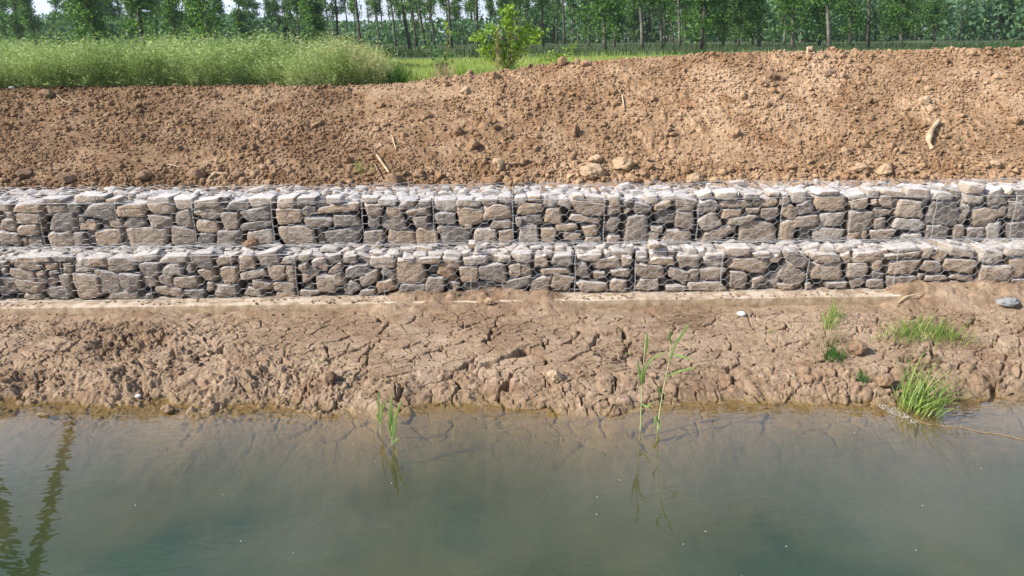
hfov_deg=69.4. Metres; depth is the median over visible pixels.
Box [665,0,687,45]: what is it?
poplar tree
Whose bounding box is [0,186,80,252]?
gabion basket
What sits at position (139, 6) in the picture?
poplar tree
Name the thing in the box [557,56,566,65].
soil clod
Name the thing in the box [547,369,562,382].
mud clod
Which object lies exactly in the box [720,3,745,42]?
poplar tree
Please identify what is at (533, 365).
mud crumbs
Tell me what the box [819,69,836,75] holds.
soil clod
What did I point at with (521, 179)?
soil clod
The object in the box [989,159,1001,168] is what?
soil clod
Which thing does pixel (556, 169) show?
pale soil crumbs
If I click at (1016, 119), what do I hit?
soil clod
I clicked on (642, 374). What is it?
reed
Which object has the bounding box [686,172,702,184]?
soil clod
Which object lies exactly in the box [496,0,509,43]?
poplar tree
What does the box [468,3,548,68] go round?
broadleaf sapling
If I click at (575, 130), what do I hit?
soil clod
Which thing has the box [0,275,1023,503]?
mud bank
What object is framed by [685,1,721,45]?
poplar tree
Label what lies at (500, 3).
poplar tree
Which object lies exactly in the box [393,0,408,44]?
poplar tree
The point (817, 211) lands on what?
gabion basket
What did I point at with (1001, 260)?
gabion basket
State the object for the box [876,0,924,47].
poplar tree
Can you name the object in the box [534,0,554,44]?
poplar tree
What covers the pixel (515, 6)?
poplar tree
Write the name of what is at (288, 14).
poplar tree
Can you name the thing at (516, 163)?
soil clod
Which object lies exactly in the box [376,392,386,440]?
reed
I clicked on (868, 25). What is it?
poplar tree
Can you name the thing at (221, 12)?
poplar tree
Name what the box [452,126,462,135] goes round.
soil clod
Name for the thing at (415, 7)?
poplar tree
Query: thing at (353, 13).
poplar tree
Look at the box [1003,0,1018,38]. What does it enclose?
poplar tree
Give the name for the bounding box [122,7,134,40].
poplar tree
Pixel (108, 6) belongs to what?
poplar tree
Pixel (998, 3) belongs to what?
poplar tree
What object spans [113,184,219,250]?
gabion basket
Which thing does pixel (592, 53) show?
verge grass
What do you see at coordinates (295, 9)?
poplar tree
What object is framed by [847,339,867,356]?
mud clod
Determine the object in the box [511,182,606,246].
gabion basket
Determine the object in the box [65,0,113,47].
poplar tree
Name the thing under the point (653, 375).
mud clod
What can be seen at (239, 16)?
poplar tree
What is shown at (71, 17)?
poplar tree
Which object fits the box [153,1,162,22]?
poplar tree
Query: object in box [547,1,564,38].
poplar tree
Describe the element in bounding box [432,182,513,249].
gabion basket
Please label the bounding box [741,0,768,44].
poplar tree
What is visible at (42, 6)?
sky
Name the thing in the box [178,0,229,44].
poplar tree
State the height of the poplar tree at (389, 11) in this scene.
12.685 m
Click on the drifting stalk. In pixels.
(968, 429)
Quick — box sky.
[6,0,953,39]
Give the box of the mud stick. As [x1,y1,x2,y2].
[898,292,923,302]
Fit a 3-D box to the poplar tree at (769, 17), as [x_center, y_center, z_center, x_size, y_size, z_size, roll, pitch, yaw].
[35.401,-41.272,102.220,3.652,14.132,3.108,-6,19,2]
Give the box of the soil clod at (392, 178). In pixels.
[385,173,401,186]
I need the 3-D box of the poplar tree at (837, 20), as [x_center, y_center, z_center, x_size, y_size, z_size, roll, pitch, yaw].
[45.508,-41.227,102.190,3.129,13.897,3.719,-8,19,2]
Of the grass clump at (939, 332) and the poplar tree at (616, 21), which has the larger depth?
the poplar tree at (616, 21)
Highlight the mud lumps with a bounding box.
[0,310,1017,404]
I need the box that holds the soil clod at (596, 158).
[588,154,603,162]
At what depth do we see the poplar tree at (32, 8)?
116.94 m
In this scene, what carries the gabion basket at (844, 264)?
on the concrete footing
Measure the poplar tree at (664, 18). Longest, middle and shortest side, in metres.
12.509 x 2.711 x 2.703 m
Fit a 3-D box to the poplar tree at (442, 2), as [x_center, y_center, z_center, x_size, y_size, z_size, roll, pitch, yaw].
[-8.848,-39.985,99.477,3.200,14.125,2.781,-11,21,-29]
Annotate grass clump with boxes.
[351,159,362,172]
[809,317,847,345]
[814,338,850,363]
[820,296,850,331]
[854,366,879,386]
[869,312,983,346]
[888,344,977,419]
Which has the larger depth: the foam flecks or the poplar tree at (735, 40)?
the poplar tree at (735, 40)
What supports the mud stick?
on the mud bank at (322, 447)
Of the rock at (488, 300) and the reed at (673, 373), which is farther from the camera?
the rock at (488, 300)
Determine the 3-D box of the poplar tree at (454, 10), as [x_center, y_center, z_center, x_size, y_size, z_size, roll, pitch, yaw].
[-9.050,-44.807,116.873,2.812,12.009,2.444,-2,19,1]
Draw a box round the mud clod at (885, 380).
[874,373,895,387]
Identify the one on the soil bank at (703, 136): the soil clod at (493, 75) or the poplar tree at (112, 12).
the soil clod at (493, 75)
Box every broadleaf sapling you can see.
[421,40,453,74]
[443,20,452,69]
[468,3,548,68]
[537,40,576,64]
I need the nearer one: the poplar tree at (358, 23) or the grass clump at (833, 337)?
the grass clump at (833, 337)
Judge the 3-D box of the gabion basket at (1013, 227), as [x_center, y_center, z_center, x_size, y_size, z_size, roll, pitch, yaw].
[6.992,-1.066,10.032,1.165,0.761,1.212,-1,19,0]
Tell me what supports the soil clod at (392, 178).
on the soil bank at (703, 136)
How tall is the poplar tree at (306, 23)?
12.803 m
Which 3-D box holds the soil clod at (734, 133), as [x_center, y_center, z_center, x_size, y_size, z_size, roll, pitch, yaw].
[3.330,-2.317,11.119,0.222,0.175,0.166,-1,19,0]
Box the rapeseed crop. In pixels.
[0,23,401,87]
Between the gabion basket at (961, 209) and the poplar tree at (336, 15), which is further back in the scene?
the poplar tree at (336, 15)
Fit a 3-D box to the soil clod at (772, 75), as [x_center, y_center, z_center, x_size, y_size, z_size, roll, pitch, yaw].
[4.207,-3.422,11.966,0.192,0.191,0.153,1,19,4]
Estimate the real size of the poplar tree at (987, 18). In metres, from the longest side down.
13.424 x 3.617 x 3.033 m
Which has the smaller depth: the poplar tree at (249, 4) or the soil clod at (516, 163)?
the soil clod at (516, 163)
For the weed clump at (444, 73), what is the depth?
13.00 m
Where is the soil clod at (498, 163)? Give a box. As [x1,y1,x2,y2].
[492,158,503,171]
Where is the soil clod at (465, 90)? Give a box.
[460,86,470,94]
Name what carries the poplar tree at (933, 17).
on the forest floor
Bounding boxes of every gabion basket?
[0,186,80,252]
[0,244,82,302]
[36,185,148,250]
[58,243,165,301]
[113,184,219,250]
[145,243,244,300]
[191,184,292,249]
[229,242,304,299]
[270,183,371,249]
[293,240,397,297]
[360,182,438,248]
[376,240,479,295]
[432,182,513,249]
[462,239,574,294]
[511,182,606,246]
[571,239,633,294]
[595,180,698,245]
[627,238,726,293]
[681,179,782,245]
[711,237,810,292]
[757,179,850,245]
[797,236,894,291]
[820,179,936,243]
[873,236,981,286]
[897,179,1014,242]
[957,236,1023,282]
[971,177,1023,242]
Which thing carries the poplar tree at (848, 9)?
on the forest floor
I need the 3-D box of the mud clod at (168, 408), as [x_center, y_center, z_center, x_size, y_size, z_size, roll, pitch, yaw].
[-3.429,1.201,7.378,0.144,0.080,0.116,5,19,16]
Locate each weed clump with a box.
[382,59,414,83]
[399,69,440,82]
[429,59,456,77]
[456,63,468,75]
[463,67,508,74]
[504,61,526,69]
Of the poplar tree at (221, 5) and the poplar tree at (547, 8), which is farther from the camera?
the poplar tree at (221, 5)
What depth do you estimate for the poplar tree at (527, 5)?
84.26 m
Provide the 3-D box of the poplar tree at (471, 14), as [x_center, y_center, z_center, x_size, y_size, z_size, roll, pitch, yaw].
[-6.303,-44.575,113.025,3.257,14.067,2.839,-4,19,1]
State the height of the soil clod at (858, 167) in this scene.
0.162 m
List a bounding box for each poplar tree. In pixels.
[0,0,13,44]
[1,0,28,47]
[14,0,50,45]
[30,1,40,43]
[45,0,67,41]
[53,0,94,44]
[62,0,84,42]
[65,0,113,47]
[85,0,120,40]
[95,0,114,40]
[101,1,115,27]
[106,0,117,20]
[108,0,119,37]
[113,0,125,23]
[113,0,172,48]
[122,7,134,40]
[126,2,146,34]
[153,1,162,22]
[154,0,195,42]
[160,0,182,44]
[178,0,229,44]
[179,0,215,44]
[214,0,225,42]
[215,0,227,33]
[229,0,252,45]
[242,0,259,38]
[250,0,263,18]
[261,0,272,39]
[262,0,273,38]
[267,0,282,41]
[268,0,283,39]
[278,0,288,42]
[279,0,299,43]
[286,0,307,44]
[294,0,307,42]
[297,0,327,44]
[299,0,330,42]
[320,0,333,43]
[327,0,340,43]
[332,0,350,44]
[334,0,348,39]
[345,0,361,44]
[345,0,361,47]
[364,0,375,30]
[364,0,380,44]
[371,0,384,37]
[371,0,386,33]
[385,0,396,35]
[388,0,399,45]
[389,0,418,50]
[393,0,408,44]
[396,0,424,45]
[403,0,413,39]
[410,0,426,44]
[414,0,432,46]
[422,0,437,43]
[423,0,437,45]
[435,0,457,44]
[443,0,461,48]
[450,0,463,35]
[450,4,461,38]
[461,0,480,42]
[464,0,479,25]
[468,0,479,47]
[482,0,496,37]
[486,0,498,36]
[492,0,506,43]
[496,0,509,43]
[504,0,529,41]
[509,0,529,44]
[519,0,538,44]
[526,0,552,45]
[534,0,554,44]
[546,0,564,43]
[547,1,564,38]
[560,0,576,44]
[565,0,580,42]
[572,0,601,45]
[576,2,586,42]
[579,0,628,49]
[605,0,632,47]
[613,0,628,42]
[621,1,643,42]
[622,0,657,47]
[643,0,658,42]
[648,0,675,47]
[655,0,674,43]
[658,1,679,42]
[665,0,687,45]
[671,0,694,44]
[682,0,740,49]
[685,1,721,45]
[687,0,698,37]
[710,0,734,45]
[713,2,727,40]
[720,0,754,45]
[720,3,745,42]
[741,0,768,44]
[743,0,778,46]
[761,2,778,40]
[768,0,819,47]
[774,0,796,43]
[799,0,840,44]
[805,0,844,47]
[831,1,846,38]
[832,0,871,42]
[846,0,891,46]
[853,0,873,40]
[867,1,882,38]
[874,0,898,41]
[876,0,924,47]
[905,0,926,40]
[917,0,949,41]
[924,0,942,39]
[941,1,954,39]
[950,0,973,33]
[967,0,987,39]
[975,2,996,39]
[985,3,1003,38]
[989,0,1012,39]
[991,0,1010,39]
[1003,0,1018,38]
[1010,0,1023,39]
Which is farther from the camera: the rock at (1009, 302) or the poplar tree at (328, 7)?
the poplar tree at (328, 7)
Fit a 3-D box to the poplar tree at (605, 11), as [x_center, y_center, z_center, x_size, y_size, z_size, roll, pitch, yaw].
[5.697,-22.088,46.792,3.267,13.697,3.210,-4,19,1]
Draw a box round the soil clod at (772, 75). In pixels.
[766,70,777,80]
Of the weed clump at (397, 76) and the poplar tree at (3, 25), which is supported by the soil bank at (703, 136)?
the weed clump at (397, 76)
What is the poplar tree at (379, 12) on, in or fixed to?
on the forest floor
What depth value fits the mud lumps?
7.82 m
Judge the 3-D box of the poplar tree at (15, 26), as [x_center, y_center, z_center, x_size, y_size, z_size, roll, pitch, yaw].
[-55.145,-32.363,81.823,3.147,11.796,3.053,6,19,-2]
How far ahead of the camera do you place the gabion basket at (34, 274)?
9.36 m
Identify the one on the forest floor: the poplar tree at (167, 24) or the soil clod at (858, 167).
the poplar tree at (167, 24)
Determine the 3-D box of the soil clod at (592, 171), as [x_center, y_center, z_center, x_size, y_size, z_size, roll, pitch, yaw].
[1.150,-1.661,10.567,0.373,0.242,0.262,-2,19,-5]
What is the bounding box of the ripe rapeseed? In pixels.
[289,21,406,85]
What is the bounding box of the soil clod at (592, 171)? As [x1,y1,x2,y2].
[579,163,605,179]
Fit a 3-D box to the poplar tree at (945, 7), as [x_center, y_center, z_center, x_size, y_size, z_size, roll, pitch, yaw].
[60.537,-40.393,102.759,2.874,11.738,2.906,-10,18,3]
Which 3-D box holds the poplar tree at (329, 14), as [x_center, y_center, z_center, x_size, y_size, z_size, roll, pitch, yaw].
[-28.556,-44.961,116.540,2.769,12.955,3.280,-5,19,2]
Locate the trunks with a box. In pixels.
[39,0,1023,46]
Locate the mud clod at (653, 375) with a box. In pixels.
[650,372,657,377]
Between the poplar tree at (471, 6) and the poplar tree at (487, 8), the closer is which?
the poplar tree at (471, 6)
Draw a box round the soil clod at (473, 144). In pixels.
[467,138,479,150]
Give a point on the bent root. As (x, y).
(212, 175)
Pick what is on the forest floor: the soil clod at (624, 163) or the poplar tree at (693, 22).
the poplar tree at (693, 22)
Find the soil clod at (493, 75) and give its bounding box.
[488,71,498,79]
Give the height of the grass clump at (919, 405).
0.591 m
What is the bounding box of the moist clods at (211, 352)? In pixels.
[0,333,946,400]
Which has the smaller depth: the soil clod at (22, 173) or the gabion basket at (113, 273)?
the gabion basket at (113, 273)
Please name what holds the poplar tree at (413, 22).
on the forest floor
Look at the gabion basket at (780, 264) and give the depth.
9.36 m
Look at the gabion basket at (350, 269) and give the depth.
9.36 m
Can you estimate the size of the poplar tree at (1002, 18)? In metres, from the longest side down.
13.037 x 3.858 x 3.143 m
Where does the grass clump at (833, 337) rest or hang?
on the mud bank at (322, 447)
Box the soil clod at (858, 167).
[851,163,869,172]
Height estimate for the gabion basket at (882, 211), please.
0.789 m
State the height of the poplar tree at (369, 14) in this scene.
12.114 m
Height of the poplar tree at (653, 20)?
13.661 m
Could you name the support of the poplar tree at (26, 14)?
on the forest floor
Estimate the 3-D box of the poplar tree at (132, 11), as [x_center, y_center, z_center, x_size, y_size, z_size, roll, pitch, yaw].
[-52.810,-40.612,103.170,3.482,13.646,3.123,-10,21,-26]
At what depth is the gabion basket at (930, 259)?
9.33 m
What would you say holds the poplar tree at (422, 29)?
on the forest floor
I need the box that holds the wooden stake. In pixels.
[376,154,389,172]
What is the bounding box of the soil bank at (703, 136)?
[0,49,1023,249]
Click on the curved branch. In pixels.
(928, 136)
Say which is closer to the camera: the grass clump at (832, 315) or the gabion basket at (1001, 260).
the grass clump at (832, 315)
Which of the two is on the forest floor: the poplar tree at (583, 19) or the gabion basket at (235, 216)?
the poplar tree at (583, 19)
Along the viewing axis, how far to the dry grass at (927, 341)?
8.12 m
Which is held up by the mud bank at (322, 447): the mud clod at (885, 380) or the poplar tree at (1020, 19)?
the mud clod at (885, 380)
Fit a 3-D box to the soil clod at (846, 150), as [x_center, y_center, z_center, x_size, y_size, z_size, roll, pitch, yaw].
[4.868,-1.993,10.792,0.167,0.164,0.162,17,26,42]
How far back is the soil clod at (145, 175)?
10.57 m
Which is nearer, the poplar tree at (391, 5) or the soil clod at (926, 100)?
the soil clod at (926, 100)
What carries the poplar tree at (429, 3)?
on the forest floor
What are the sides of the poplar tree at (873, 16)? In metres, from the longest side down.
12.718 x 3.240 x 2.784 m
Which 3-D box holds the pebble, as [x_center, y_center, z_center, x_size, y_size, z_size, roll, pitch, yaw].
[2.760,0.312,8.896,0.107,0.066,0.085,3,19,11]
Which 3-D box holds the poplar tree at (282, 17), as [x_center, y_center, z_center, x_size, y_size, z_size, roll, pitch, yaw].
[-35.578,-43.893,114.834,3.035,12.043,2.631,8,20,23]
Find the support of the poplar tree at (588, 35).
on the forest floor
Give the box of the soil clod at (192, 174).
[186,168,206,181]
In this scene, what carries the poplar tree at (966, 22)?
on the forest floor
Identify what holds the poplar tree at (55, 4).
on the forest floor
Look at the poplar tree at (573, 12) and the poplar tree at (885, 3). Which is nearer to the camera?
the poplar tree at (885, 3)
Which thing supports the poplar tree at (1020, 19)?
on the forest floor
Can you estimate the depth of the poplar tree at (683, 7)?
75.87 m
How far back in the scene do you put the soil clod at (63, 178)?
10.53 m
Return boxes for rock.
[484,297,493,304]
[995,297,1019,306]
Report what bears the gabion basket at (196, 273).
on the concrete footing
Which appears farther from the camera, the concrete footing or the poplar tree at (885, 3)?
the poplar tree at (885, 3)
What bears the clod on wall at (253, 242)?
on the gabion basket at (267, 269)
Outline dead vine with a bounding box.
[493,27,504,71]
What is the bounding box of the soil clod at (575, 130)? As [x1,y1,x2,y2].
[571,124,579,136]
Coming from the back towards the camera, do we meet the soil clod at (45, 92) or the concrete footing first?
the soil clod at (45, 92)
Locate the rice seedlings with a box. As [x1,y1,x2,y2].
[281,54,680,86]
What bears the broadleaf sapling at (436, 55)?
on the soil bank at (703, 136)
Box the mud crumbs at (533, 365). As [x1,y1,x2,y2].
[0,279,1023,406]
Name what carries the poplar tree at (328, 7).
on the forest floor
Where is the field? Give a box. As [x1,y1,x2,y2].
[386,58,616,75]
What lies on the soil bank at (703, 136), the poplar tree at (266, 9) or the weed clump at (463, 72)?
the weed clump at (463, 72)
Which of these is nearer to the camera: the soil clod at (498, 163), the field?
the soil clod at (498, 163)
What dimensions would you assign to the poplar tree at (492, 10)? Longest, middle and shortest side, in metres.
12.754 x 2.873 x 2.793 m
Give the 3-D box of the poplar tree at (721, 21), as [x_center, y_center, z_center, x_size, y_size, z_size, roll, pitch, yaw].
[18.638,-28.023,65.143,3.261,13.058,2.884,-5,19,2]
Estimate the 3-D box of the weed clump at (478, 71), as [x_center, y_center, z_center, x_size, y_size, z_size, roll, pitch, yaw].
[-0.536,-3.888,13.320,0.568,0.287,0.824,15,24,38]
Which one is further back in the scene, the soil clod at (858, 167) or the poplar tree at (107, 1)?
the poplar tree at (107, 1)
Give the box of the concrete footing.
[0,283,919,315]
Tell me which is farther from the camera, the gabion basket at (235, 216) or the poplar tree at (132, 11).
the poplar tree at (132, 11)
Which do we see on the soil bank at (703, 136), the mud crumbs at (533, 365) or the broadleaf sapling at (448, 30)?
the broadleaf sapling at (448, 30)
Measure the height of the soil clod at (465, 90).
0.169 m
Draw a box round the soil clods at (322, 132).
[0,46,1023,188]
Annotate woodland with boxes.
[0,0,1023,47]
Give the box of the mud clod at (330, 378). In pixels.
[325,371,336,385]
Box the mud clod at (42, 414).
[37,412,48,415]
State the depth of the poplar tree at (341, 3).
116.94 m
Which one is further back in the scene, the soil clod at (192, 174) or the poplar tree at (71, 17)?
the poplar tree at (71, 17)
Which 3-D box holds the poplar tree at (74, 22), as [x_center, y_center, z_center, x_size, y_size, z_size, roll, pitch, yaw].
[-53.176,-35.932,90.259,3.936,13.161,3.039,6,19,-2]
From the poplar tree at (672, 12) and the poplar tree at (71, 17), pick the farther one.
the poplar tree at (672, 12)
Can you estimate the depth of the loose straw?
11.62 m
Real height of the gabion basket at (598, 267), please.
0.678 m
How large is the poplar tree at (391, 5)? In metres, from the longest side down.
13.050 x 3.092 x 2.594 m
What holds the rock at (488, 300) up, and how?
on the mud bank at (322, 447)
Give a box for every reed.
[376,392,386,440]
[388,393,402,461]
[638,331,665,439]
[654,324,696,442]
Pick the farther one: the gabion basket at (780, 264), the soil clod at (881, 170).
the soil clod at (881, 170)
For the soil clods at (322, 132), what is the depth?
11.46 m
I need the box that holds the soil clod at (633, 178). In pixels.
[622,173,641,183]
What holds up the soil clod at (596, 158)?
on the soil bank at (703, 136)
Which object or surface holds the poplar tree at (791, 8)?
on the forest floor
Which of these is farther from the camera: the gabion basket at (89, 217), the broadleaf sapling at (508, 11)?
the broadleaf sapling at (508, 11)
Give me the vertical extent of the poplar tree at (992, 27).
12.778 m
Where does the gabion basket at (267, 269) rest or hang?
on the concrete footing
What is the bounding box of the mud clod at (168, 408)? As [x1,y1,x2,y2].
[160,404,174,412]
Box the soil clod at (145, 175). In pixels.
[135,170,154,180]
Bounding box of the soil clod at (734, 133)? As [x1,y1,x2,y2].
[726,128,740,137]
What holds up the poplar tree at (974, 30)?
on the forest floor
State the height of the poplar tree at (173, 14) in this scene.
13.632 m
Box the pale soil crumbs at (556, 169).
[0,48,1023,186]
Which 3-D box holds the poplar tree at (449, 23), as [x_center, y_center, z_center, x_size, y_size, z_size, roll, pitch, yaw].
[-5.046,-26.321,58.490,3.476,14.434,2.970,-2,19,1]
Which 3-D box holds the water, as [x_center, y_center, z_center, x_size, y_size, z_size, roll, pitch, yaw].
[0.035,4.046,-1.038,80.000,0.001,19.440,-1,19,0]
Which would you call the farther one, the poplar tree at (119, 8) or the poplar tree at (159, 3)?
the poplar tree at (119, 8)
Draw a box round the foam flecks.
[871,404,913,422]
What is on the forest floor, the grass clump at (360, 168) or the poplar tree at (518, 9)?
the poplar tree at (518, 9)
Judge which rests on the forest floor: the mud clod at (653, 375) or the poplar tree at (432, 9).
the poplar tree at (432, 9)
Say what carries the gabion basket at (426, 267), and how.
on the concrete footing
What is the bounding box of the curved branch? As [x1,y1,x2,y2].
[925,118,940,149]
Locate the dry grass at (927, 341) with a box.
[882,333,971,348]
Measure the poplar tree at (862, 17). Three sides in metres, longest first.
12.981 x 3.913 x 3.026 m
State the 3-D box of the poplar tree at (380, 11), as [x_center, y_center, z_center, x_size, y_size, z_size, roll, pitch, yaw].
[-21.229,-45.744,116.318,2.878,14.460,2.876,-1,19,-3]
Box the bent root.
[208,172,225,178]
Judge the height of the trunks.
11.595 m
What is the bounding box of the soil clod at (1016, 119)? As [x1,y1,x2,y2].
[1011,116,1022,123]
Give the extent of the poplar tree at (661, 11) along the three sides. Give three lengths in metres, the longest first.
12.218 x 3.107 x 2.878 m
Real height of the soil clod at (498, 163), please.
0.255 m
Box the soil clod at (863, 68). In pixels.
[856,65,870,72]
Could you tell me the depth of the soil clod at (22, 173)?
10.66 m
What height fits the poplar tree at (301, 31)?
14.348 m
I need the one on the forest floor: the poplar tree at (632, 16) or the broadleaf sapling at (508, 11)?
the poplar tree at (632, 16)
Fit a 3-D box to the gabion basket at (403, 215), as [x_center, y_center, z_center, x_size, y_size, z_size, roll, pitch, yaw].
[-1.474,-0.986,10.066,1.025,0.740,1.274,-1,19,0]
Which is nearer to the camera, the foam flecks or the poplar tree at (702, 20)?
the foam flecks
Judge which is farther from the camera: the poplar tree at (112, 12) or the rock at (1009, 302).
the poplar tree at (112, 12)
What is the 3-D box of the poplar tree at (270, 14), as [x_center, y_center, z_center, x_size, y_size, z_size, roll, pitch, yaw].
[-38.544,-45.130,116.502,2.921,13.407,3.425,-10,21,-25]
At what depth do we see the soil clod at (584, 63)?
12.49 m
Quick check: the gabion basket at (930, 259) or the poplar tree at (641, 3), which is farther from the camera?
the poplar tree at (641, 3)
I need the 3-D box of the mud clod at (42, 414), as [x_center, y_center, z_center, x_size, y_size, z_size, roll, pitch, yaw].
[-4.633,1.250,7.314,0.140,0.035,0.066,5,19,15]
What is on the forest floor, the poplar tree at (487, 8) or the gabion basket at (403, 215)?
the poplar tree at (487, 8)
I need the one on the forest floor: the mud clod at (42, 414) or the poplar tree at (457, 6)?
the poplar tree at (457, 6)
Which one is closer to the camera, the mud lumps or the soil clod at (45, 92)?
the mud lumps
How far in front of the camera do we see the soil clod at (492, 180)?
10.44 m
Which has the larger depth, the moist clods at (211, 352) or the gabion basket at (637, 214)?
the gabion basket at (637, 214)
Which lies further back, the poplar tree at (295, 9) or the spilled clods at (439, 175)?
the poplar tree at (295, 9)
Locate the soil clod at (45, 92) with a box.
[37,89,54,97]
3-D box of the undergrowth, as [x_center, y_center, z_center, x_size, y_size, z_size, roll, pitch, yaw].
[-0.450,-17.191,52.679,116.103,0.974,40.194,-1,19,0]
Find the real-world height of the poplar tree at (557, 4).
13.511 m
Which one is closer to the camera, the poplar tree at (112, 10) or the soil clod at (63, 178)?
the soil clod at (63, 178)
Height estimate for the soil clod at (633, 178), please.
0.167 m
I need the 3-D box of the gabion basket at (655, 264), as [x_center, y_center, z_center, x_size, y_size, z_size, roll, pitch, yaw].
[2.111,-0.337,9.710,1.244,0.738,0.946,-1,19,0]
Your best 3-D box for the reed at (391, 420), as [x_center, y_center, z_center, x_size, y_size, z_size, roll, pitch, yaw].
[-1.038,1.291,6.662,0.150,0.800,0.046,-1,19,0]
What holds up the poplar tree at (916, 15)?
on the forest floor
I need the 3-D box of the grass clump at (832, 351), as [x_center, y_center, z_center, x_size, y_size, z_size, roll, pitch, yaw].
[3.484,0.650,7.900,0.355,0.244,0.490,17,25,41]
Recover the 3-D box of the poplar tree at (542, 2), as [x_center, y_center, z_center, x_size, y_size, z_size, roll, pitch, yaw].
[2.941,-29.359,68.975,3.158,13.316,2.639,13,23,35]
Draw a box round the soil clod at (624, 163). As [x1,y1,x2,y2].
[612,156,634,170]
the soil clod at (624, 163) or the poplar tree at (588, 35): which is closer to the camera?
the soil clod at (624, 163)
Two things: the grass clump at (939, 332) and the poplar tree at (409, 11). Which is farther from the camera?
the poplar tree at (409, 11)
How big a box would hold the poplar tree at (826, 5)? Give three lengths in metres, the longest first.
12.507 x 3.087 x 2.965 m
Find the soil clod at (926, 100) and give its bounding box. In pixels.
[918,95,932,104]
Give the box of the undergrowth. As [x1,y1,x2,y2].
[55,36,1023,57]
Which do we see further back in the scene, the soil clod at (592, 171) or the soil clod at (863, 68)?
the soil clod at (863, 68)
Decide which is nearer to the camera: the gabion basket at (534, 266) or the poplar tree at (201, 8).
the gabion basket at (534, 266)
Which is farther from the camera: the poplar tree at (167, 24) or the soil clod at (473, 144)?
the poplar tree at (167, 24)
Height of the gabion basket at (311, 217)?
0.743 m
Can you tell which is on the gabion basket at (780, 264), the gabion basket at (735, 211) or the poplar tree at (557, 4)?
the gabion basket at (735, 211)
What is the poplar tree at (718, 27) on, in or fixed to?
on the forest floor
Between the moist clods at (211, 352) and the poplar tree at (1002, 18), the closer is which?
the moist clods at (211, 352)
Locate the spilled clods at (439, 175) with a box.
[0,162,1018,193]
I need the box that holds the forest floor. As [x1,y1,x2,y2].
[16,36,1023,59]
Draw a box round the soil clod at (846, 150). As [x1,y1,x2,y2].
[841,146,851,155]
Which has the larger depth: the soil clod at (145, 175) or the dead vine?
the dead vine
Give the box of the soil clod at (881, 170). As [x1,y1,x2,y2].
[875,163,892,174]
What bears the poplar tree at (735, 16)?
on the forest floor
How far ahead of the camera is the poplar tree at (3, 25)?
90.58 m
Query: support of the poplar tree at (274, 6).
on the forest floor
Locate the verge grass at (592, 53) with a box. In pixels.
[437,47,941,58]
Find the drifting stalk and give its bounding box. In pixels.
[916,420,1023,439]
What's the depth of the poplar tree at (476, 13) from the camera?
66.61 m
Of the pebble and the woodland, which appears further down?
the pebble
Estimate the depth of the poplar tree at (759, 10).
58.60 m
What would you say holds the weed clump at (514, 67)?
on the soil bank at (703, 136)
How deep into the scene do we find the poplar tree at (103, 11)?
108.73 m
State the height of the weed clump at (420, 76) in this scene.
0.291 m
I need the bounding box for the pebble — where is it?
[737,311,745,315]
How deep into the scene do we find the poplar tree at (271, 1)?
116.16 m
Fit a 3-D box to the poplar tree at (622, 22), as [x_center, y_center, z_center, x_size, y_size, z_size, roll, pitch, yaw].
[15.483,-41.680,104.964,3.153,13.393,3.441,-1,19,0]
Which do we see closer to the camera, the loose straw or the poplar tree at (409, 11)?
the loose straw
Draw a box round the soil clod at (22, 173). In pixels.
[14,169,31,178]
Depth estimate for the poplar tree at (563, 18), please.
83.09 m
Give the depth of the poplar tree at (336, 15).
73.17 m
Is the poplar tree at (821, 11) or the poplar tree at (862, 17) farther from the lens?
the poplar tree at (862, 17)
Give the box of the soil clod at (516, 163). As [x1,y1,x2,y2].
[505,161,521,165]
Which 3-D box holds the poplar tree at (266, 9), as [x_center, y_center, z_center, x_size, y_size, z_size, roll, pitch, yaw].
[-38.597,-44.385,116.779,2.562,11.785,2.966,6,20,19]
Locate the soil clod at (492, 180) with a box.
[484,176,499,186]
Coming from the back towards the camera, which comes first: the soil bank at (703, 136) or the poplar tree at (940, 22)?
the poplar tree at (940, 22)
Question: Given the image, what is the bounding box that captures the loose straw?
[0,47,1015,183]
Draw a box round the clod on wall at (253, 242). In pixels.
[243,237,258,249]
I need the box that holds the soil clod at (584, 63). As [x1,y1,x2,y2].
[580,59,589,65]
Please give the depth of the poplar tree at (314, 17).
65.17 m
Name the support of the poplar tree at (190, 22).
on the forest floor
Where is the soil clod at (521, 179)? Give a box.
[513,176,528,186]
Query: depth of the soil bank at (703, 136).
11.45 m
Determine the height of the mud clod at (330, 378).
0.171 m
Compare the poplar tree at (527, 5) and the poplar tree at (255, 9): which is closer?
the poplar tree at (527, 5)
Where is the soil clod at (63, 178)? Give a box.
[52,174,76,183]
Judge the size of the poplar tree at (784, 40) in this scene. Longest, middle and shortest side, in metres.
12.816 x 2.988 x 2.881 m
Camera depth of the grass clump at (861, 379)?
7.57 m
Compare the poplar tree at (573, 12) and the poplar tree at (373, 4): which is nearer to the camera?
the poplar tree at (373, 4)
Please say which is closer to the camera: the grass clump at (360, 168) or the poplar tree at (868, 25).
the grass clump at (360, 168)

